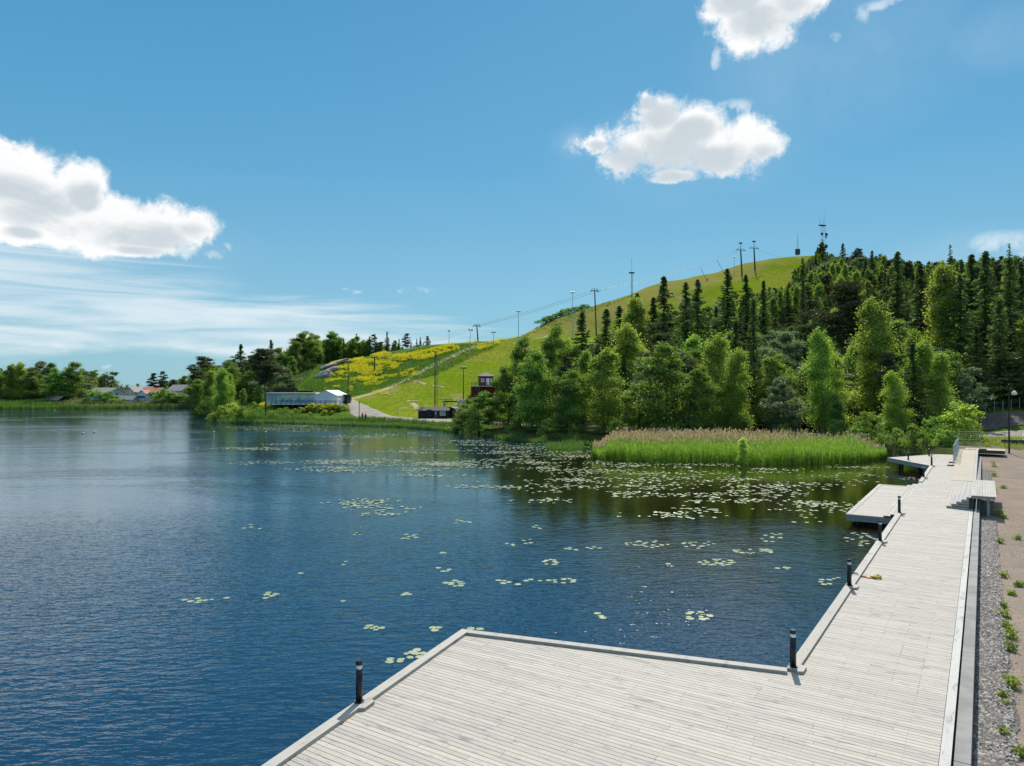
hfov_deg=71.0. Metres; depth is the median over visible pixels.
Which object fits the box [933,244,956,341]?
spruce tree
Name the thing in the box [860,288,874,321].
spruce tree
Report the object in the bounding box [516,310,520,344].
light mast
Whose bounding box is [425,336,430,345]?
pine tree
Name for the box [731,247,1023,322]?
hilltop wood
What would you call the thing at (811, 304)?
pine tree
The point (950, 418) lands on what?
shrub
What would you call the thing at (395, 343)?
alder tree
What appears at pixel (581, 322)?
spruce tree
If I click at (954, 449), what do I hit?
site fence
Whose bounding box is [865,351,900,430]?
pine tree
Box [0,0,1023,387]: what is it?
sky
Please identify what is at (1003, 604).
weed
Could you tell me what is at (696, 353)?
alder tree
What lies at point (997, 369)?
spruce tree
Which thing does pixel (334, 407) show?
shrub
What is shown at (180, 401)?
shrub
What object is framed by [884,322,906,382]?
spruce tree
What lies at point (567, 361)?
pine tree
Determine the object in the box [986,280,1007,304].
pine tree
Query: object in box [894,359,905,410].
birch tree
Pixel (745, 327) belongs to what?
pine tree
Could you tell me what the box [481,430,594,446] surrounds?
shore grass
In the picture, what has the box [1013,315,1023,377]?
birch tree
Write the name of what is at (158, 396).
shrub
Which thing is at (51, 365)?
alder tree
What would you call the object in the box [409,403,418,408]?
worn path
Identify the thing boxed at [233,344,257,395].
spruce tree
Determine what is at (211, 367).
alder tree
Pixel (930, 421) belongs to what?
shrub
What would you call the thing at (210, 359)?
pine tree
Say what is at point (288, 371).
alder tree
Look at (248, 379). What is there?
alder tree
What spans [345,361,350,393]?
light mast
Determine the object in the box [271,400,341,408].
terrace
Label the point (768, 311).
birch tree
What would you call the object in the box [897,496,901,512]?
bollard light
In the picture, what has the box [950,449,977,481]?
timber ramp
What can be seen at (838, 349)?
alder tree
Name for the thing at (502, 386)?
alder tree
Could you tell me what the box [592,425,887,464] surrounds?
reed bed
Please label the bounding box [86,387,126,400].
house
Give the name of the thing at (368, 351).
spruce tree
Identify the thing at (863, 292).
birch tree
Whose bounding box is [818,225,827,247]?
radio tower
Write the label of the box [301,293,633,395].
meadow grass
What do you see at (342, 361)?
rock
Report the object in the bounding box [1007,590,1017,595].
weed
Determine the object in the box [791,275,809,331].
spruce tree
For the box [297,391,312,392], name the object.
shed
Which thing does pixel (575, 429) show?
shrub
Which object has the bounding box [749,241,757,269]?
lift pylon
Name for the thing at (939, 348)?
broadleaf tree
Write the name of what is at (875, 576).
strap
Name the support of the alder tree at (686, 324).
on the ground at (456, 380)
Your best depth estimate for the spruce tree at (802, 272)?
400.31 m
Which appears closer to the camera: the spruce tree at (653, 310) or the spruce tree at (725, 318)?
the spruce tree at (653, 310)
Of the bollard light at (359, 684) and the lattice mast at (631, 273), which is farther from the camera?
the lattice mast at (631, 273)
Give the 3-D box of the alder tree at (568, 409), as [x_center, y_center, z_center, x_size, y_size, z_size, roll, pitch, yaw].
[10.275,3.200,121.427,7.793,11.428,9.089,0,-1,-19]
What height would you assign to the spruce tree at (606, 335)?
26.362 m
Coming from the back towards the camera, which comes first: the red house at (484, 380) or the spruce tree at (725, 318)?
the spruce tree at (725, 318)
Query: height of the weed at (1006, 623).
0.396 m
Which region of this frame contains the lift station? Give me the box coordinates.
[439,399,465,407]
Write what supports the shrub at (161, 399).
on the ground at (456, 380)
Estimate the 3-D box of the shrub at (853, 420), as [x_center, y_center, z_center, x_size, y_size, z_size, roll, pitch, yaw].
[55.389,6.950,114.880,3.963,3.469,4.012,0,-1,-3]
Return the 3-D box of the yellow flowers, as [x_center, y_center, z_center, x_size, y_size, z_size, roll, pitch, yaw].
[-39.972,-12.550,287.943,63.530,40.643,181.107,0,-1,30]
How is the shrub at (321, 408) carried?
on the ground at (456, 380)
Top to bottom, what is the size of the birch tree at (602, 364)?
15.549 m
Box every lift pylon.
[590,289,598,335]
[736,242,745,275]
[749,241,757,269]
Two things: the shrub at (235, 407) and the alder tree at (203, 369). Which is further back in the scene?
the alder tree at (203, 369)
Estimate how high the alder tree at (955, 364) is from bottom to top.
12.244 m
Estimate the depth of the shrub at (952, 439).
89.65 m
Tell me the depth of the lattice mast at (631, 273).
300.08 m
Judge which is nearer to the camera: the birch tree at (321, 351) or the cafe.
the cafe
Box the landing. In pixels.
[966,448,1004,453]
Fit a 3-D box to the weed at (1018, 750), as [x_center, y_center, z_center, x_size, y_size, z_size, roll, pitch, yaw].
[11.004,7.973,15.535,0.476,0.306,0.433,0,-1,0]
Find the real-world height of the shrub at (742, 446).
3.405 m
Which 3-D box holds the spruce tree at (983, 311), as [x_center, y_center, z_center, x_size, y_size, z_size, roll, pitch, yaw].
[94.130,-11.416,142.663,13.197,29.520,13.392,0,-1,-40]
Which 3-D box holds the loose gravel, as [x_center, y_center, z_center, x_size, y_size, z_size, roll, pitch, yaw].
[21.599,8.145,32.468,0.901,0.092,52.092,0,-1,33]
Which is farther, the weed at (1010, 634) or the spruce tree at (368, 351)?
the spruce tree at (368, 351)
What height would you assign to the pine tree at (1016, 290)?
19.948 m
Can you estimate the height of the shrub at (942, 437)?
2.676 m
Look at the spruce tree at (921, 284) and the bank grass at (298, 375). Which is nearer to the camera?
the spruce tree at (921, 284)
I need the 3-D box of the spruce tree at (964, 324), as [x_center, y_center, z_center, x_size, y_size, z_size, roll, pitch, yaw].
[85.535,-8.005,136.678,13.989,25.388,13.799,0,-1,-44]
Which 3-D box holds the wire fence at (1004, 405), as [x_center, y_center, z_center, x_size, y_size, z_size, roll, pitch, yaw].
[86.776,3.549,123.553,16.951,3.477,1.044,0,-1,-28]
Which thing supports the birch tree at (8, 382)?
on the ground at (456, 380)
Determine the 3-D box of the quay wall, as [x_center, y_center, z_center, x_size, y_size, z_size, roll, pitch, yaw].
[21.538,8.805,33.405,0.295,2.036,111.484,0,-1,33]
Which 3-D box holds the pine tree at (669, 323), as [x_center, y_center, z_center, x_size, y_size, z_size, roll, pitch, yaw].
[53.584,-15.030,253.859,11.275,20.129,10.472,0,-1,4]
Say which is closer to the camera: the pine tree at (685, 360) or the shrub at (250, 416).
the pine tree at (685, 360)
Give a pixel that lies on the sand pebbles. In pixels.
(1015, 590)
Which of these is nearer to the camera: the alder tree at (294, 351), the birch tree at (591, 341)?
the birch tree at (591, 341)
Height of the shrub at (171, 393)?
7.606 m
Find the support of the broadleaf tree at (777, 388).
on the ground at (456, 380)
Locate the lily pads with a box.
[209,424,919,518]
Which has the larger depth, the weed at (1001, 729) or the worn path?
the worn path
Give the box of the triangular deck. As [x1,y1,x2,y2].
[887,454,937,472]
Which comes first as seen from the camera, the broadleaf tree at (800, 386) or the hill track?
the broadleaf tree at (800, 386)
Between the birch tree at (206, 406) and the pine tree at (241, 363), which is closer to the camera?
the birch tree at (206, 406)
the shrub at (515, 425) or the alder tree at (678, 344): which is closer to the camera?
the shrub at (515, 425)
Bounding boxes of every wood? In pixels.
[0,339,425,400]
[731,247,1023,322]
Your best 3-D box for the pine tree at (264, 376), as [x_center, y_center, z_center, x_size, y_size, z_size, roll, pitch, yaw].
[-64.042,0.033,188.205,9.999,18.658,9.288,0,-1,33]
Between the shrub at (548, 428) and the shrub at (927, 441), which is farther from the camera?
the shrub at (548, 428)
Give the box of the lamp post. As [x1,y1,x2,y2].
[1008,391,1016,453]
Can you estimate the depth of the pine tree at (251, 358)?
248.58 m
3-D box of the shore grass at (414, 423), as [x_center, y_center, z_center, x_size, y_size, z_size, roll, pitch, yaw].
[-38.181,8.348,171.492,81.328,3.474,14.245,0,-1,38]
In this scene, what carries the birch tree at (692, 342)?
on the ground at (456, 380)
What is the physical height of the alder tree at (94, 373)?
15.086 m
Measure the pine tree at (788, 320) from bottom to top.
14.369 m
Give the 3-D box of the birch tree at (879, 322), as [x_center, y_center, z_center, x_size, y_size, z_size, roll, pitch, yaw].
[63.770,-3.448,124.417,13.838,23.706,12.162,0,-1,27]
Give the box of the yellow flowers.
[259,319,571,407]
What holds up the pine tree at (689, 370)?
on the ground at (456, 380)
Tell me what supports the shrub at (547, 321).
on the ground at (456, 380)
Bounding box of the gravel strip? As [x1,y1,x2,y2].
[972,469,1019,765]
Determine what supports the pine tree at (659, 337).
on the ground at (456, 380)
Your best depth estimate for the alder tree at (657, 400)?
111.79 m
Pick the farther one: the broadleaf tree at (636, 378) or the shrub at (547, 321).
the shrub at (547, 321)
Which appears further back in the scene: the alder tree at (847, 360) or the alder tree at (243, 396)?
the alder tree at (243, 396)
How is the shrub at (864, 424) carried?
on the ground at (456, 380)
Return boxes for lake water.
[0,409,926,765]
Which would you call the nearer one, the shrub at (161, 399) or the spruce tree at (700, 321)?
the spruce tree at (700, 321)
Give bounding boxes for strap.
[852,572,881,578]
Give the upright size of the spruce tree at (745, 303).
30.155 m
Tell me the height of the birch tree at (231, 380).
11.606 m
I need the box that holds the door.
[434,411,437,418]
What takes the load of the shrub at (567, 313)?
on the ground at (456, 380)
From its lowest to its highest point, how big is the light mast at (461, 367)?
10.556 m
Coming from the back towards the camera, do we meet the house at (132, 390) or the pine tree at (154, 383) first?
the pine tree at (154, 383)
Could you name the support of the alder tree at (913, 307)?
on the ground at (456, 380)
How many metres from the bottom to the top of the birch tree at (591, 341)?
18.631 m
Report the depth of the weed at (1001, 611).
24.91 m
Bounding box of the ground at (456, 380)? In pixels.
[4,256,1023,765]
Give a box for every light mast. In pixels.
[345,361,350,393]
[460,366,465,398]
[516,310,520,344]
[570,292,574,337]
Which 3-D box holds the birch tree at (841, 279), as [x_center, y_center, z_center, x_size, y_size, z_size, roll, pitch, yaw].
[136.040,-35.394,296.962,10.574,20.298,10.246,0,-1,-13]
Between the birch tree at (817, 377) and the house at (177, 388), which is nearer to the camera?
the birch tree at (817, 377)
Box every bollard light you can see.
[354,659,363,703]
[788,629,797,667]
[846,559,852,585]
[878,520,882,540]
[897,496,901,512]
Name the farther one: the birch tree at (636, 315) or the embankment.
the birch tree at (636, 315)
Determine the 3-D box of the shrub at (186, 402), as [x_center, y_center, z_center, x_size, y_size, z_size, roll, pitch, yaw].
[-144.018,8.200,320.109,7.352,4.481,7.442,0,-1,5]
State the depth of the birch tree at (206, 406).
214.32 m
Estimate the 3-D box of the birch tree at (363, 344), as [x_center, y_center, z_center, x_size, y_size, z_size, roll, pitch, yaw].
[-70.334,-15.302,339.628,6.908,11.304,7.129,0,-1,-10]
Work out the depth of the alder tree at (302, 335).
315.92 m
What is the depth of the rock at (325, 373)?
265.72 m
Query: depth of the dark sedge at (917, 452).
90.46 m
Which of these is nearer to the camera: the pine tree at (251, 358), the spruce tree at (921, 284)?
the spruce tree at (921, 284)
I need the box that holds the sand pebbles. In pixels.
[995,508,1023,762]
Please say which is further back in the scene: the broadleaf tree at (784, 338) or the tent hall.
the tent hall
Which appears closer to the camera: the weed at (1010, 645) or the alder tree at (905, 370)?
the weed at (1010, 645)
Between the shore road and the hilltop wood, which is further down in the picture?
the shore road
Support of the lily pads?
on the lake water
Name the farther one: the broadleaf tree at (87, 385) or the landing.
the broadleaf tree at (87, 385)
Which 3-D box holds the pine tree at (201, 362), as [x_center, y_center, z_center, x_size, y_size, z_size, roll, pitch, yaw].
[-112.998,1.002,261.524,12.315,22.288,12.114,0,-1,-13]
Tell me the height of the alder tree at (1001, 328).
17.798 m
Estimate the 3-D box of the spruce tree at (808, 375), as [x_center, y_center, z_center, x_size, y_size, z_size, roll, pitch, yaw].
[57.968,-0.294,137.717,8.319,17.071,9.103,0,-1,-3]
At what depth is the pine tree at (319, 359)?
309.44 m
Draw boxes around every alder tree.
[0,370,13,399]
[14,369,47,399]
[38,367,73,399]
[39,362,57,398]
[54,361,90,399]
[89,370,99,380]
[177,375,188,384]
[183,378,204,414]
[185,365,206,390]
[196,389,220,415]
[205,365,217,386]
[213,360,254,401]
[236,371,259,401]
[238,388,247,405]
[252,385,264,403]
[274,348,287,380]
[285,341,308,373]
[285,365,292,379]
[286,356,297,376]
[287,329,321,372]
[302,331,326,369]
[322,332,340,363]
[323,331,345,362]
[346,338,358,358]
[354,336,364,357]
[379,343,385,350]
[390,340,397,350]
[445,398,480,432]
[457,390,507,433]
[484,365,518,427]
[494,334,540,426]
[509,350,559,431]
[524,322,579,424]
[547,368,591,433]
[617,383,653,431]
[627,340,703,434]
[669,309,682,339]
[672,340,687,356]
[673,314,695,338]
[678,364,728,435]
[681,348,704,413]
[698,304,721,339]
[698,341,717,386]
[701,344,759,426]
[746,352,808,430]
[756,359,802,426]
[764,349,778,357]
[789,282,801,305]
[825,393,849,436]
[831,335,851,355]
[841,344,866,421]
[889,319,909,366]
[902,360,925,403]
[910,294,923,318]
[931,349,973,413]
[978,307,1015,372]
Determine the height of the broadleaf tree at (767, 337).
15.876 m
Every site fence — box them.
[953,443,955,464]
[958,431,980,447]
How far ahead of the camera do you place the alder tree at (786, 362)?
132.33 m
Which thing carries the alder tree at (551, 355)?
on the ground at (456, 380)
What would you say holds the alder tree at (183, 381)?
on the ground at (456, 380)
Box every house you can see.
[46,396,68,401]
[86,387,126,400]
[119,396,137,402]
[125,386,142,395]
[137,386,167,403]
[167,385,188,396]
[469,373,499,397]
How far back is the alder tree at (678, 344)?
190.41 m
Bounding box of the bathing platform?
[846,484,916,523]
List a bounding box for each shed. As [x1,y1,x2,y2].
[277,388,297,392]
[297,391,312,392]
[342,394,351,403]
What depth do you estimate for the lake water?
34.94 m
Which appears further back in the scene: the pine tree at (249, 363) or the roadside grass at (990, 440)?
the pine tree at (249, 363)
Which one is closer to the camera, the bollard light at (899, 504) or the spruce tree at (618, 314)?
the bollard light at (899, 504)
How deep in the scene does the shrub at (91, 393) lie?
323.09 m
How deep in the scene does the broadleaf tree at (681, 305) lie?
271.08 m
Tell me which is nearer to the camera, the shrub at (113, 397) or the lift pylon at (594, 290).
the lift pylon at (594, 290)
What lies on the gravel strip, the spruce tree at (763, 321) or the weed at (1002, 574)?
the weed at (1002, 574)
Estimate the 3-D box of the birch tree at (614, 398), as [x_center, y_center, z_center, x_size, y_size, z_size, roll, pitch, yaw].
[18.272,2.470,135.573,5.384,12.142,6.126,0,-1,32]
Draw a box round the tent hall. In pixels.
[314,390,345,404]
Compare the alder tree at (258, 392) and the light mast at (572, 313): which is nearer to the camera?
the alder tree at (258, 392)
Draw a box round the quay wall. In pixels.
[953,456,980,765]
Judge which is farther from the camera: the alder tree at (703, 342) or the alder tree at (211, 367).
the alder tree at (211, 367)
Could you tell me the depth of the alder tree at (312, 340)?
314.86 m
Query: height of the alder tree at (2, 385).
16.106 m
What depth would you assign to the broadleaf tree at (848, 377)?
129.75 m
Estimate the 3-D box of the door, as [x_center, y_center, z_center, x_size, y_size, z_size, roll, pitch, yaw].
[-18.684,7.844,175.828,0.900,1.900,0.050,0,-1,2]
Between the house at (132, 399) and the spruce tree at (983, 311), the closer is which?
the spruce tree at (983, 311)
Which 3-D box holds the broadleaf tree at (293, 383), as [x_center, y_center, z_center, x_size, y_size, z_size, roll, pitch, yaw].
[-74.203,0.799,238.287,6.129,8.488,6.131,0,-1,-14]
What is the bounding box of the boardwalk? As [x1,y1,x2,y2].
[261,454,973,765]
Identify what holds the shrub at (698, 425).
on the ground at (456, 380)
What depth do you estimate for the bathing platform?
48.82 m
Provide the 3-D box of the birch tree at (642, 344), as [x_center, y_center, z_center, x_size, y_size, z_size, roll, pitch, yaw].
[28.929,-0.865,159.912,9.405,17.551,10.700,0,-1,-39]
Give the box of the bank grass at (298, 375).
[235,366,351,407]
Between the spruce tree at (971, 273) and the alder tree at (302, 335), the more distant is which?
the alder tree at (302, 335)
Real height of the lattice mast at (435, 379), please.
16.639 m
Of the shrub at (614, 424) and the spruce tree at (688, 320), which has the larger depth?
the spruce tree at (688, 320)
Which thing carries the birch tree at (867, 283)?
on the ground at (456, 380)
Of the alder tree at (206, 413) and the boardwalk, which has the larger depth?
the alder tree at (206, 413)
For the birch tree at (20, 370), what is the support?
on the ground at (456, 380)
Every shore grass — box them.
[207,406,263,423]
[259,409,458,432]
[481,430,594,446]
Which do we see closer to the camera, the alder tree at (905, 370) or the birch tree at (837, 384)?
the birch tree at (837, 384)
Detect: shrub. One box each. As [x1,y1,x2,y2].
[82,388,119,403]
[94,391,118,402]
[144,389,172,404]
[146,391,164,405]
[162,391,182,405]
[170,392,187,404]
[184,396,193,404]
[205,405,229,420]
[211,411,221,421]
[224,403,244,418]
[235,406,246,418]
[246,410,258,418]
[251,401,258,409]
[306,403,319,411]
[313,404,324,411]
[318,403,335,411]
[328,404,338,411]
[334,404,344,410]
[503,416,521,432]
[534,317,548,323]
[536,418,558,435]
[543,316,553,322]
[559,308,571,314]
[567,423,579,435]
[605,418,624,433]
[691,422,704,430]
[777,423,794,435]
[820,418,846,439]
[846,411,889,439]
[847,417,869,434]
[873,432,887,445]
[880,427,905,446]
[899,423,926,448]
[917,432,934,447]
[919,415,956,443]
[928,400,981,442]
[930,428,949,446]
[943,430,959,446]
[957,409,986,442]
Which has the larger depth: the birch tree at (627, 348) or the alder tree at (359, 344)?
the alder tree at (359, 344)
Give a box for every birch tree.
[0,364,21,399]
[11,362,30,398]
[196,368,216,414]
[207,368,237,412]
[224,372,239,408]
[314,342,325,364]
[336,337,342,358]
[360,340,365,354]
[575,345,629,432]
[575,348,598,429]
[586,338,595,356]
[594,369,623,425]
[609,321,648,413]
[613,293,656,379]
[629,340,650,407]
[668,397,685,424]
[680,332,705,355]
[692,330,752,429]
[710,347,758,432]
[724,329,734,342]
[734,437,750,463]
[757,302,771,333]
[766,286,772,297]
[782,365,804,422]
[796,326,851,433]
[807,308,816,334]
[811,283,831,311]
[814,348,864,430]
[828,274,844,310]
[842,296,914,428]
[853,356,872,418]
[857,288,878,320]
[864,279,874,302]
[875,370,919,437]
[885,284,907,326]
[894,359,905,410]
[897,328,920,377]
[898,340,946,426]
[906,260,974,372]
[921,349,963,424]
[954,317,975,375]
[987,293,1004,316]
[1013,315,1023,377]
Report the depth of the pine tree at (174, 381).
388.71 m
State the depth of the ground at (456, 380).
213.17 m
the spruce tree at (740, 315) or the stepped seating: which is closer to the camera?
the stepped seating
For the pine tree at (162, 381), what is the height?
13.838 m
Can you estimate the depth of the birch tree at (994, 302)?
202.45 m
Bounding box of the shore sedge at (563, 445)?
[545,440,584,451]
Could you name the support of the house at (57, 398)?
on the ground at (456, 380)
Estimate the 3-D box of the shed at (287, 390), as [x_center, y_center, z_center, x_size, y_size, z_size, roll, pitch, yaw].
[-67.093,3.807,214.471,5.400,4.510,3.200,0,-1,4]
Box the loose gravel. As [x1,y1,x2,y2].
[972,499,1020,765]
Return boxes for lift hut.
[417,407,449,418]
[449,407,460,417]
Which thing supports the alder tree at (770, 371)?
on the ground at (456, 380)
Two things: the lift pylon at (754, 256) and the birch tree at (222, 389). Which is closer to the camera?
the birch tree at (222, 389)
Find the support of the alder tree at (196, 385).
on the ground at (456, 380)
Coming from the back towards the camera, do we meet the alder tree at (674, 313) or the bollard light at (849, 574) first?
the alder tree at (674, 313)
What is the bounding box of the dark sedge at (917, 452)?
[592,440,930,455]
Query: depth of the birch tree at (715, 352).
121.27 m
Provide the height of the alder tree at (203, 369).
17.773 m
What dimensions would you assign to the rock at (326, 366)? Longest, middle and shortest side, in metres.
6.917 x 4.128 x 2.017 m
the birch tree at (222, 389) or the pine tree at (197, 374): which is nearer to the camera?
the birch tree at (222, 389)
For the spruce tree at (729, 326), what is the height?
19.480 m
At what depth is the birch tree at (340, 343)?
333.44 m
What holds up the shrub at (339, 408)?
on the ground at (456, 380)
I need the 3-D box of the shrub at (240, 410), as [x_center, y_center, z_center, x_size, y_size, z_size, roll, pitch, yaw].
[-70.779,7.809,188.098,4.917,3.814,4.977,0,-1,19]
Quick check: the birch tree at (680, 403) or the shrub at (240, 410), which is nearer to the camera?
the birch tree at (680, 403)
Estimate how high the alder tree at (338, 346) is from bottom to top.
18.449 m
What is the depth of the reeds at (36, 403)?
314.11 m
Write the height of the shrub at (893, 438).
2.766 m
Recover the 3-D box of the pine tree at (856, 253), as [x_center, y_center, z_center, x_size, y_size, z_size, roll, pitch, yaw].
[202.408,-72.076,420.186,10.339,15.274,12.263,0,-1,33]
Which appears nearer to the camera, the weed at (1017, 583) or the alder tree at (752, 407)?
the weed at (1017, 583)
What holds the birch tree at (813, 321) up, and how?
on the ground at (456, 380)
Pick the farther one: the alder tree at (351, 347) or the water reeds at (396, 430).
the alder tree at (351, 347)
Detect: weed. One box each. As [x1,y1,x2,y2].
[990,508,1004,515]
[992,724,1014,735]
[993,608,1011,618]
[994,537,1004,543]
[995,689,1012,698]
[997,571,1009,577]
[999,640,1019,652]
[999,672,1023,689]
[1000,601,1010,608]
[1001,618,1014,629]
[1001,699,1013,705]
[1002,627,1019,640]
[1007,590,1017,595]
[1011,534,1021,539]
[1012,580,1023,587]
[1012,743,1023,758]
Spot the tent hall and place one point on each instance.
(331, 395)
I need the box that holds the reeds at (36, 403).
[0,396,195,408]
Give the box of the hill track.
[352,323,545,399]
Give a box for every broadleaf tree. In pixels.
[18,360,49,398]
[56,370,107,398]
[97,372,128,387]
[249,363,302,392]
[280,373,297,387]
[629,351,654,422]
[677,301,699,323]
[679,350,703,358]
[712,301,725,311]
[754,330,795,360]
[754,331,810,403]
[758,375,810,434]
[768,363,855,428]
[803,364,861,424]
[902,346,952,395]
[949,366,995,420]
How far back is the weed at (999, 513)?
44.82 m
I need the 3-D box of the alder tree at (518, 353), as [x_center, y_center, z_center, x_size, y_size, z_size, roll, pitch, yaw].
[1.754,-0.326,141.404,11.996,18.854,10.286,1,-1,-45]
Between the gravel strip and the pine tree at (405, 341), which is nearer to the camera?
the gravel strip
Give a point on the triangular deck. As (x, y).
(918, 461)
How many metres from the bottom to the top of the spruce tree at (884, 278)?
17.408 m
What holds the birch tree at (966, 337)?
on the ground at (456, 380)
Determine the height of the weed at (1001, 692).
0.322 m
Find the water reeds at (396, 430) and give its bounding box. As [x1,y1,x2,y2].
[343,427,406,435]
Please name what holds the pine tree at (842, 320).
on the ground at (456, 380)
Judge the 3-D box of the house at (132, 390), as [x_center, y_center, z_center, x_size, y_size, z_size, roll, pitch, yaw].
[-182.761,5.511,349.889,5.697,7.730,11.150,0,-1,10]
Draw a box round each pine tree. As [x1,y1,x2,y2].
[146,373,158,387]
[157,371,168,387]
[167,379,177,386]
[186,355,212,386]
[187,358,220,370]
[187,370,211,413]
[225,356,248,386]
[241,351,268,381]
[244,357,258,370]
[249,348,286,416]
[288,338,310,368]
[315,354,322,367]
[367,334,384,353]
[401,333,410,347]
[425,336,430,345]
[550,355,581,431]
[588,343,602,357]
[634,332,702,425]
[655,312,675,331]
[667,357,697,425]
[682,366,696,400]
[734,322,745,348]
[740,323,759,359]
[779,316,797,331]
[781,296,834,352]
[804,278,869,363]
[818,241,826,256]
[830,291,852,312]
[849,248,864,264]
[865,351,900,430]
[895,303,925,329]
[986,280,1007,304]
[1002,286,1023,310]
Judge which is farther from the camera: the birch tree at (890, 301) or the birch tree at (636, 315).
the birch tree at (890, 301)
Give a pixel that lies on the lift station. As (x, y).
(458, 402)
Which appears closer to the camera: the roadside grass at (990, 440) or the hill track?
the roadside grass at (990, 440)
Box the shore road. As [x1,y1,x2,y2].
[347,400,1023,436]
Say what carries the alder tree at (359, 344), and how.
on the ground at (456, 380)
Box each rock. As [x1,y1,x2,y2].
[314,370,332,377]
[319,363,336,369]
[326,366,338,371]
[334,358,348,364]
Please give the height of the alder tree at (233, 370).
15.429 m
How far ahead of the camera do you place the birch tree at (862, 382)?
132.29 m
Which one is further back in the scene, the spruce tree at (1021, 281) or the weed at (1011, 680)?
the spruce tree at (1021, 281)
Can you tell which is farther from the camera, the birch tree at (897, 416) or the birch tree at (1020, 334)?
the birch tree at (1020, 334)
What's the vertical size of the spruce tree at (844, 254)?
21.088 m
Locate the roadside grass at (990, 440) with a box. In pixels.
[897,434,1023,449]
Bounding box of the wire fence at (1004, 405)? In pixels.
[985,397,1023,413]
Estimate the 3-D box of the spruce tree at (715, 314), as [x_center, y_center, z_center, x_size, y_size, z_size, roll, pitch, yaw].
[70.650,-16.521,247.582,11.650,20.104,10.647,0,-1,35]
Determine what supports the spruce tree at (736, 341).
on the ground at (456, 380)
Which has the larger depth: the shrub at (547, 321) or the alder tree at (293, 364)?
the shrub at (547, 321)
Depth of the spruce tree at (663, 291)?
171.91 m
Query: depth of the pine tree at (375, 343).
339.31 m
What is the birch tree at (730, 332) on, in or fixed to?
on the ground at (456, 380)
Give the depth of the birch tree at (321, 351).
322.32 m
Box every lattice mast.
[434,351,437,406]
[629,272,634,310]
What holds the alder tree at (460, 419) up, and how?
on the ground at (456, 380)
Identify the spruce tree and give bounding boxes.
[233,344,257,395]
[266,340,282,384]
[304,358,309,371]
[339,339,348,359]
[364,336,374,356]
[382,332,390,351]
[553,311,598,424]
[593,309,617,350]
[610,306,624,340]
[616,359,634,423]
[643,276,683,376]
[644,297,660,351]
[669,282,703,350]
[679,279,714,346]
[708,306,721,340]
[710,268,739,341]
[725,322,731,334]
[727,321,744,373]
[732,274,763,343]
[737,306,744,321]
[738,299,772,427]
[756,280,779,346]
[779,289,795,318]
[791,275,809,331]
[792,326,809,361]
[799,265,806,275]
[799,333,810,396]
[801,340,817,421]
[837,243,850,263]
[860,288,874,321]
[867,251,878,281]
[876,273,889,309]
[880,343,942,433]
[881,251,919,335]
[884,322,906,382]
[899,264,935,366]
[906,274,929,311]
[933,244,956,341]
[936,274,994,400]
[955,254,997,377]
[958,325,1001,408]
[964,251,1014,396]
[971,299,1023,405]
[985,244,1023,401]
[1000,261,1023,394]
[1006,325,1023,403]
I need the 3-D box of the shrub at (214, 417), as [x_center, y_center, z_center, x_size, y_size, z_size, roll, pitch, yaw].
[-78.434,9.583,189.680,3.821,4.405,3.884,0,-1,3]
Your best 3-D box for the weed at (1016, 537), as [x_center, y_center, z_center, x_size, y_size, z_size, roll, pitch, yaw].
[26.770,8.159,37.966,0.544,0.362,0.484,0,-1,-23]
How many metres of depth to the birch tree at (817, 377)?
115.76 m
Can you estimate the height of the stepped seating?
1.510 m
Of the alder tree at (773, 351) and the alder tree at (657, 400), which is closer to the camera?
the alder tree at (657, 400)
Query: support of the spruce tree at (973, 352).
on the ground at (456, 380)
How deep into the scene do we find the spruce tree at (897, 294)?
209.66 m
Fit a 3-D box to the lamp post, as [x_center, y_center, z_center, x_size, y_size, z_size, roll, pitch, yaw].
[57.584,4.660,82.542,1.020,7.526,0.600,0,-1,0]
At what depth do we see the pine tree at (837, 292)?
272.94 m
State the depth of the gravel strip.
20.49 m
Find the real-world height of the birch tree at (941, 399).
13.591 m
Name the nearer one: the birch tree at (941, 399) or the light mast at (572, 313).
the birch tree at (941, 399)
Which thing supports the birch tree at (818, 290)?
on the ground at (456, 380)
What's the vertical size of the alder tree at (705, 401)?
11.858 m
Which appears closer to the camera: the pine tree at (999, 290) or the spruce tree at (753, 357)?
the spruce tree at (753, 357)
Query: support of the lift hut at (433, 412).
on the ground at (456, 380)
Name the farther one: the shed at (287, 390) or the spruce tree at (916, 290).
the spruce tree at (916, 290)
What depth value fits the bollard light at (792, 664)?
19.14 m
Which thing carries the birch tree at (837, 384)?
on the ground at (456, 380)
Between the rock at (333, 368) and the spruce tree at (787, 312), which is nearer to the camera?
the rock at (333, 368)
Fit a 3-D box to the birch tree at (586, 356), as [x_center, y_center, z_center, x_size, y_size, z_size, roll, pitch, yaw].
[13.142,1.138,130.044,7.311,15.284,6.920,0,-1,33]
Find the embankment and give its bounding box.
[968,412,1023,430]
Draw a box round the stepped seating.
[946,480,996,516]
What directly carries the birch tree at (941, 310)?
on the ground at (456, 380)
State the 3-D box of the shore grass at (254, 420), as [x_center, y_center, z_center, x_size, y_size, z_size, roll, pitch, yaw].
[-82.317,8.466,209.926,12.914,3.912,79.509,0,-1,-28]
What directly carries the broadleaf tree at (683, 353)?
on the ground at (456, 380)
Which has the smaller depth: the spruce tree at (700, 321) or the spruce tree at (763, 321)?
the spruce tree at (700, 321)
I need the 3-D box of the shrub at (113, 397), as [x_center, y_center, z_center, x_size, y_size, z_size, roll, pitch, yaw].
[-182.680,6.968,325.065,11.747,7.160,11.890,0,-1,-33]
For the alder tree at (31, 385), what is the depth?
339.00 m
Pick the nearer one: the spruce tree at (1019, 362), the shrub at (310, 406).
the spruce tree at (1019, 362)
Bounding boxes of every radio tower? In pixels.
[795,232,799,254]
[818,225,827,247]
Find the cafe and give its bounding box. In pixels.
[266,393,318,403]

